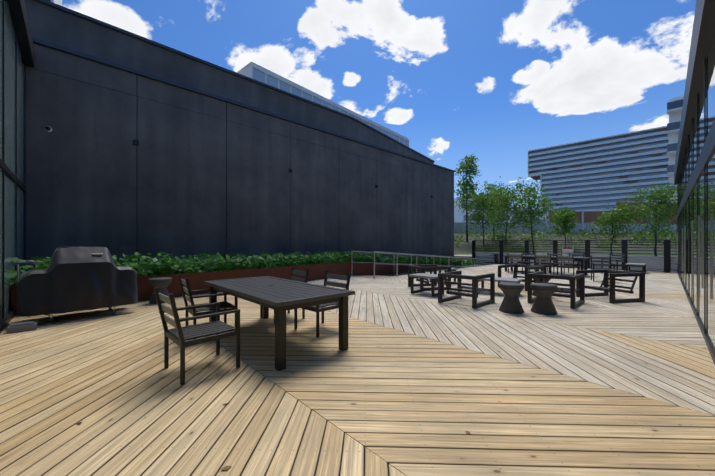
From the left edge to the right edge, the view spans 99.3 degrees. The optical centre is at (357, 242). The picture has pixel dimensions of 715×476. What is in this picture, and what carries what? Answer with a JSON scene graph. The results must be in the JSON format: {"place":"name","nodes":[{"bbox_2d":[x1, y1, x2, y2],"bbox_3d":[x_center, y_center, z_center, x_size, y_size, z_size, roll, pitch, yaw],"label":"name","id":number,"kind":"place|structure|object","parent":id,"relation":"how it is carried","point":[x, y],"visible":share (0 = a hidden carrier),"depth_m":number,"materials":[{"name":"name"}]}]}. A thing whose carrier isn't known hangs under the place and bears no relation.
{"place":"outdoors","nodes":[
{"label":"outdoors","id":0,"kind":"place"},
{"bbox_2d":[0,0,34,332],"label":"glass building","id":1,"kind":"structure","parent":0,"point":[17,53],"depth_m":5.79,"materials":[{"name":"grey glass"}]},
{"bbox_2d":[33,264,56,324],"bbox_3d":[-5.524,0.882,5.344,0.344,0.939,1.330,0,0,-43],"label":"gas hose","id":2,"kind":"object","parent":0,"point":[45,314],"visible":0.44,"depth_m":5.28,"materials":[{"name":"black rubber"}]},
{"bbox_2d":[352,275,390,277],"bbox_3d":[6.126,1.740,17.905,16.900,0.750,2.020,0,0,-43],"label":"ramp surface","id":3,"kind":"object","parent":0,"point":[376,276],"visible":0.07,"depth_m":12.63,"materials":[{"name":"grey concrete"}]},
{"bbox_2d":[62,0,695,207],"label":"sky","id":4,"kind":"structure","parent":0,"point":[497,81],"materials":[{"name":"blue"}]},
{"bbox_2d":[477,242,532,252],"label":"tall grass","id":5,"kind":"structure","parent":0,"point":[512,250],"depth_m":20.31,"materials":[{"name":"green plant"}]},
{"bbox_2d":[339,267,676,475],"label":"under deck ground","id":6,"kind":"structure","parent":0,"point":[399,274],"depth_m":14.35,"materials":[{"name":"grey concrete"}]},
{"bbox_2d":[48,0,61,5],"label":"cloud","id":7,"kind":"structure","parent":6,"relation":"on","point":[58,2],"depth_m":15.79,"materials":[{"name":"white"}]},
{"bbox_2d":[11,262,456,315],"bbox_3d":[0.188,1.480,13.419,20.300,1.370,2.400,0,0,-43],"label":"corten planter","id":8,"kind":"object","parent":6,"relation":"on","point":[197,280],"visible":0.35,"depth_m":9.19,"materials":[{"name":"metal"}]},
{"bbox_2d":[9,250,474,284],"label":"planter plants","id":9,"kind":"object","parent":8,"relation":"on","point":[177,266],"visible":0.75,"depth_m":8.85,"materials":[{"name":"green plant"}]},
{"bbox_2d":[25,0,455,271],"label":"black wall","id":10,"kind":"structure","parent":6,"relation":"on","point":[211,159],"depth_m":9.97,"materials":[{"name":"black metal"}]},
{"bbox_2d":[133,140,432,197],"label":"wall light fixtures","id":11,"kind":"object","parent":10,"relation":"attached to","point":[135,142],"depth_m":8.82,"materials":[{"name":"black metal"}]},
{"bbox_2d":[236,62,408,146],"bbox_3d":[-2.292,-7.396,21.287,5.110,2.200,14.145,0,0,41],"label":"rooftop glass box","id":12,"kind":"object","parent":10,"relation":"on","point":[255,71],"visible":0.27,"depth_m":16.53,"materials":[{"name":"white"}]},
{"bbox_2d":[0,264,714,475],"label":"deck boards","id":13,"kind":"object","parent":6,"relation":"on","point":[408,385],"visible":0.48,"depth_m":2.79,"materials":[{"name":"beige wood"}]},
{"bbox_2d":[7,260,38,333],"bbox_3d":[-5.651,0.852,5.144,0.380,1.025,1.515,0,0,-43],"label":"gas line and junction box","id":14,"kind":"object","parent":13,"relation":"on","point":[21,326],"visible":0.94,"depth_m":4.68,"materials":[{"name":"grey metal"}]},
{"bbox_2d":[17,246,138,322],"bbox_3d":[-5.079,0.724,5.616,0.923,1.282,1.612,0,0,44],"label":"covered grill","id":15,"kind":"object","parent":13,"relation":"on","point":[70,279],"visible":1,"depth_m":5.30,"materials":[{"name":"black fabric"}]},
{"bbox_2d":[149,277,171,303],"bbox_3d":[-4.479,1.095,6.905,0.450,0.540,0.450,0,0,-10],"label":"concrete stool","id":16,"kind":"object","parent":13,"relation":"on","point":[161,283],"visible":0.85,"depth_m":6.77,"materials":[{"name":"grey concrete"}]},
{"bbox_2d":[153,287,239,384],"bbox_3d":[-1.721,0.923,3.263,0.590,0.883,0.679,0,0,44],"label":"dining chair","id":17,"kind":"object","parent":13,"relation":"on","point":[178,335],"visible":1,"depth_m":3.20,"materials":[{"name":"black wood"}]},
{"bbox_2d":[178,275,237,338],"bbox_3d":[-2.203,0.923,4.464,0.679,0.883,0.590,0,0,-39],"label":"dining chair","id":18,"kind":"object","parent":13,"relation":"on","point":[225,305],"visible":0.71,"depth_m":4.37,"materials":[{"name":"black wood"}]},
{"bbox_2d":[204,276,354,370],"bbox_3d":[-1.242,0.994,4.360,1.100,0.742,2.370,0,0,-43],"label":"dining table","id":19,"kind":"object","parent":13,"relation":"on","point":[280,296],"visible":0.98,"depth_m":3.83,"materials":[{"name":"black wood"}]},
{"bbox_2d":[260,267,309,323],"bbox_3d":[-1.312,0.923,5.485,0.679,0.883,0.590,0,0,-41],"label":"dining chair","id":20,"kind":"object","parent":13,"relation":"on","point":[303,273],"visible":0.12,"depth_m":5.52,"materials":[{"name":"black metal"}]},
{"bbox_2d":[78,305,499,469],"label":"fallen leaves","id":21,"kind":"object","parent":13,"relation":"on","point":[228,467],"visible":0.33,"depth_m":2.15,"materials":[{"name":"brown plant"}]},
{"bbox_2d":[294,270,350,336],"bbox_3d":[-0.545,0.923,4.785,0.590,0.883,0.679,0,0,44],"label":"dining chair","id":22,"kind":"object","parent":13,"relation":"on","point":[321,308],"visible":0.4,"depth_m":4.74,"materials":[{"name":"black wood"}]},
{"bbox_2d":[409,273,443,296],"bbox_3d":[1.839,1.115,8.003,0.550,0.500,0.780,0,0,-43],"label":"side table","id":23,"kind":"object","parent":13,"relation":"on","point":[432,277],"visible":0.88,"depth_m":7.90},
{"bbox_2d":[408,264,450,290],"bbox_3d":[2.119,1.034,9.020,0.950,0.660,0.880,0,0,-15],"label":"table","id":24,"kind":"object","parent":13,"relation":"on","point":[422,268],"visible":0.65,"depth_m":8.77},
{"bbox_2d":[430,268,457,283],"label":"chair","id":25,"kind":"object","parent":13,"relation":"on","point":[452,269],"visible":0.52,"depth_m":9.97,"materials":[{"name":"black metal"}]},
{"bbox_2d":[438,271,494,308],"bbox_3d":[2.460,1.034,6.859,0.950,0.660,0.880,0,0,-43],"label":"lounge chair","id":26,"kind":"object","parent":13,"relation":"on","point":[460,288],"visible":1,"depth_m":6.80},
{"bbox_2d":[477,277,521,292],"bbox_3d":[3.715,1.165,8.049,1.050,0.400,0.620,0,0,39],"label":"coffee table","id":27,"kind":"object","parent":13,"relation":"on","point":[509,280],"visible":0.38,"depth_m":7.90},
{"bbox_2d":[499,282,523,313],"bbox_3d":[3.033,1.095,5.984,0.450,0.540,0.450,0,0,-43],"label":"concrete stool","id":28,"kind":"object","parent":13,"relation":"on","point":[510,303],"visible":1,"depth_m":5.85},
{"bbox_2d":[507,253,525,273],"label":"dining chair","id":29,"kind":"object","parent":13,"relation":"on","point":[521,260],"visible":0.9,"depth_m":13.28,"materials":[{"name":"black metal"}]},
{"bbox_2d":[498,264,543,290],"bbox_3d":[4.880,1.034,9.073,0.950,0.660,0.880,0,0,-33],"label":"table","id":30,"kind":"object","parent":13,"relation":"on","point":[528,268],"visible":0.62,"depth_m":9.14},
{"bbox_2d":[503,255,542,271],"bbox_3d":[7.617,0.994,13.902,0.900,0.742,1.500,0,0,-43],"label":"dining table","id":31,"kind":"object","parent":13,"relation":"on","point":[523,257],"visible":0.52,"depth_m":13.71,"materials":[{"name":"black metal"}]},
{"bbox_2d":[517,252,535,270],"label":"dining chair","id":32,"kind":"object","parent":13,"relation":"on","point":[529,262],"visible":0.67,"depth_m":14.55,"materials":[{"name":"black metal"}]},
{"bbox_2d":[532,274,551,296],"bbox_3d":[4.696,1.095,7.735,0.450,0.540,0.450,0,0,-10],"label":"concrete stool","id":33,"kind":"object","parent":13,"relation":"on","point":[545,280],"visible":0.19,"depth_m":7.62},
{"bbox_2d":[530,283,557,314],"bbox_3d":[3.625,1.095,5.909,0.450,0.540,0.450,0,0,30],"label":"concrete stool","id":34,"kind":"object","parent":13,"relation":"on","point":[543,302],"visible":1,"depth_m":5.78,"materials":[{"name":"grey concrete"}]},
{"bbox_2d":[534,254,553,274],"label":"dining chair","id":35,"kind":"object","parent":13,"relation":"on","point":[544,265],"visible":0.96,"depth_m":12.41,"materials":[{"name":"black metal"}]},
{"bbox_2d":[543,253,561,270],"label":"dining chair","id":36,"kind":"object","parent":13,"relation":"on","point":[554,260],"visible":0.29,"depth_m":13.80,"materials":[{"name":"black metal"}]},
{"bbox_2d":[527,271,584,308],"bbox_3d":[4.461,1.034,6.816,0.950,0.660,0.880,0,0,-43],"label":"lounge chair","id":37,"kind":"object","parent":13,"relation":"on","point":[572,290],"visible":0.73,"depth_m":6.60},
{"bbox_2d":[542,256,589,274],"bbox_3d":[8.712,0.994,12.735,0.900,0.742,1.500,0,0,-43],"label":"dining table","id":38,"kind":"object","parent":13,"relation":"on","point":[583,263],"visible":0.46,"depth_m":12.45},
{"bbox_2d":[556,254,578,275],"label":"dining chair","id":39,"kind":"object","parent":13,"relation":"on","point":[565,266],"visible":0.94,"depth_m":11.88,"materials":[{"name":"black metal"}]},
{"bbox_2d":[564,253,584,273],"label":"dining chair","id":40,"kind":"object","parent":13,"relation":"on","point":[583,254],"visible":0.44,"depth_m":13.16,"materials":[{"name":"black metal"}]},
{"bbox_2d":[472,240,677,272],"bbox_3d":[11.022,0.681,16.821,0.300,1.588,9.900,0,0,-43],"label":"fence","id":41,"kind":"object","parent":13,"relation":"on","point":[664,263],"visible":0.62,"depth_m":15.48,"materials":[{"name":"black metal"}]},
{"bbox_2d":[590,255,614,281],"bbox_3d":[8.562,0.923,10.625,0.590,0.883,0.679,0,0,31],"label":"dining chair","id":42,"kind":"object","parent":13,"relation":"on","point":[594,264],"visible":0.71,"depth_m":10.81,"materials":[{"name":"black metal"}]},
{"bbox_2d":[576,270,644,303],"bbox_3d":[6.025,1.034,7.268,0.950,0.660,0.880,0,0,-13],"label":"lounge chair","id":43,"kind":"object","parent":13,"relation":"on","point":[609,285],"visible":0.88,"depth_m":7.00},
{"bbox_2d":[601,253,625,273],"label":"dining chair","id":44,"kind":"object","parent":13,"relation":"on","point":[617,264],"visible":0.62,"depth_m":12.92,"materials":[{"name":"black metal"}]},
{"bbox_2d":[625,263,645,272],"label":"chair","id":45,"kind":"object","parent":13,"relation":"on","point":[629,265],"visible":0.81,"depth_m":13.41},
{"bbox_2d":[674,0,714,364],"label":"glass pavilion","id":46,"kind":"structure","parent":13,"relation":"on","point":[694,174],"depth_m":4.68,"materials":[{"name":"grey"}]},
{"bbox_2d":[351,251,494,278],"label":"ramp handrails","id":47,"kind":"object","parent":6,"relation":"on","point":[416,255],"visible":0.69,"depth_m":13.87,"materials":[{"name":"grey metal"}]},
{"bbox_2d":[454,243,498,262],"bbox_3d":[9.050,1.150,22.169,4.500,2.249,4.200,0,0,-43],"label":"landing and steps","id":48,"kind":"object","parent":6,"relation":"on","point":[479,260],"visible":0.19,"depth_m":20.98,"materials":[{"name":"concrete"}]},
{"bbox_2d":[454,233,676,266],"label":"lawn slope","id":49,"kind":"structure","parent":0,"point":[461,249],"depth_m":28.82,"materials":[{"name":"green plant"}]},
{"bbox_2d":[454,153,481,241],"bbox_3d":[10.926,-4.367,30.220,3.144,8.792,3.342,0,0,-43],"label":"tree","id":50,"kind":"object","parent":49,"relation":"on","point":[469,165],"depth_m":29.98,"materials":[{"name":"green plant"}]},
{"bbox_2d":[459,187,506,247],"bbox_3d":[11.089,-2.189,27.276,3.605,5.705,3.721,0,0,-43],"label":"tree","id":51,"kind":"object","parent":49,"relation":"on","point":[478,210],"depth_m":26.94,"materials":[{"name":"green plant"}]},
{"bbox_2d":[477,176,509,239],"bbox_3d":[14.088,-3.361,31.000,3.702,6.364,3.694,0,0,-43],"label":"tree","id":52,"kind":"object","parent":49,"relation":"on","point":[496,186],"depth_m":31.14,"materials":[{"name":"green plant"}]},
{"bbox_2d":[482,177,536,247],"bbox_3d":[11.958,-1.981,24.158,3.982,6.110,3.818,0,0,-43],"label":"tree","id":53,"kind":"object","parent":49,"relation":"on","point":[504,194],"depth_m":24.15,"materials":[{"name":"green plant"}]},
{"bbox_2d":[485,254,533,263],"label":"corten planter grasses","id":54,"kind":"object","parent":49,"relation":"on","point":[496,258],"visible":0.07,"depth_m":19.19,"materials":[{"name":"metal"}]},
{"bbox_2d":[508,178,564,252],"bbox_3d":[14.457,-2.270,24.862,4.748,6.578,4.044,0,0,-43],"label":"tree","id":55,"kind":"object","parent":49,"relation":"on","point":[533,193],"depth_m":24.43,"materials":[{"name":"green plant"}]},
{"bbox_2d":[545,206,581,246],"bbox_3d":[18.575,-1.252,27.428,2.706,3.827,2.318,0,0,-43],"label":"tree","id":56,"kind":"object","parent":49,"relation":"on","point":[570,214],"depth_m":27.14,"materials":[{"name":"green plant"}]},
{"bbox_2d":[454,202,676,232],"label":"wall","id":57,"kind":"structure","parent":49,"relation":"on","point":[584,217],"depth_m":36.32,"materials":[{"name":"concrete"}]},
{"bbox_2d":[454,223,676,248],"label":"slope shrubs","id":58,"kind":"object","parent":49,"relation":"on","point":[543,237],"visible":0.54,"depth_m":31.56,"materials":[{"name":"green plant"}]},
{"bbox_2d":[589,201,644,253],"bbox_3d":[20.443,-1.089,24.065,3.334,4.321,3.423,0,0,-43],"label":"tree","id":59,"kind":"object","parent":49,"relation":"on","point":[605,221],"depth_m":24.00,"materials":[{"name":"green plant"}]},
{"bbox_2d":[619,179,676,255],"bbox_3d":[21.698,-1.617,22.239,4.731,5.779,4.034,0,0,-43],"label":"tree","id":60,"kind":"object","parent":49,"relation":"on","point":[668,194],"depth_m":22.19,"materials":[{"name":"green plant"}]},
{"label":"ground","id":61,"kind":"structure","parent":0,"visible":0},
{"bbox_2d":[454,195,553,222],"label":"white low rise buildings","id":62,"kind":"structure","parent":61,"relation":"on","point":[458,217],"depth_m":91.71,"materials":[{"name":"white"}]},
{"bbox_2d":[528,126,668,210],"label":"apartment building","id":63,"kind":"structure","parent":61,"relation":"on","point":[597,174],"depth_m":166.48,"materials":[{"name":"white concrete"},{"name":"glass"}]},
{"bbox_2d":[667,96,683,201],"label":"white tower","id":64,"kind":"structure","parent":61,"relation":"on","point":[674,109],"depth_m":45.01,"materials":[{"name":"white"}]}
]}

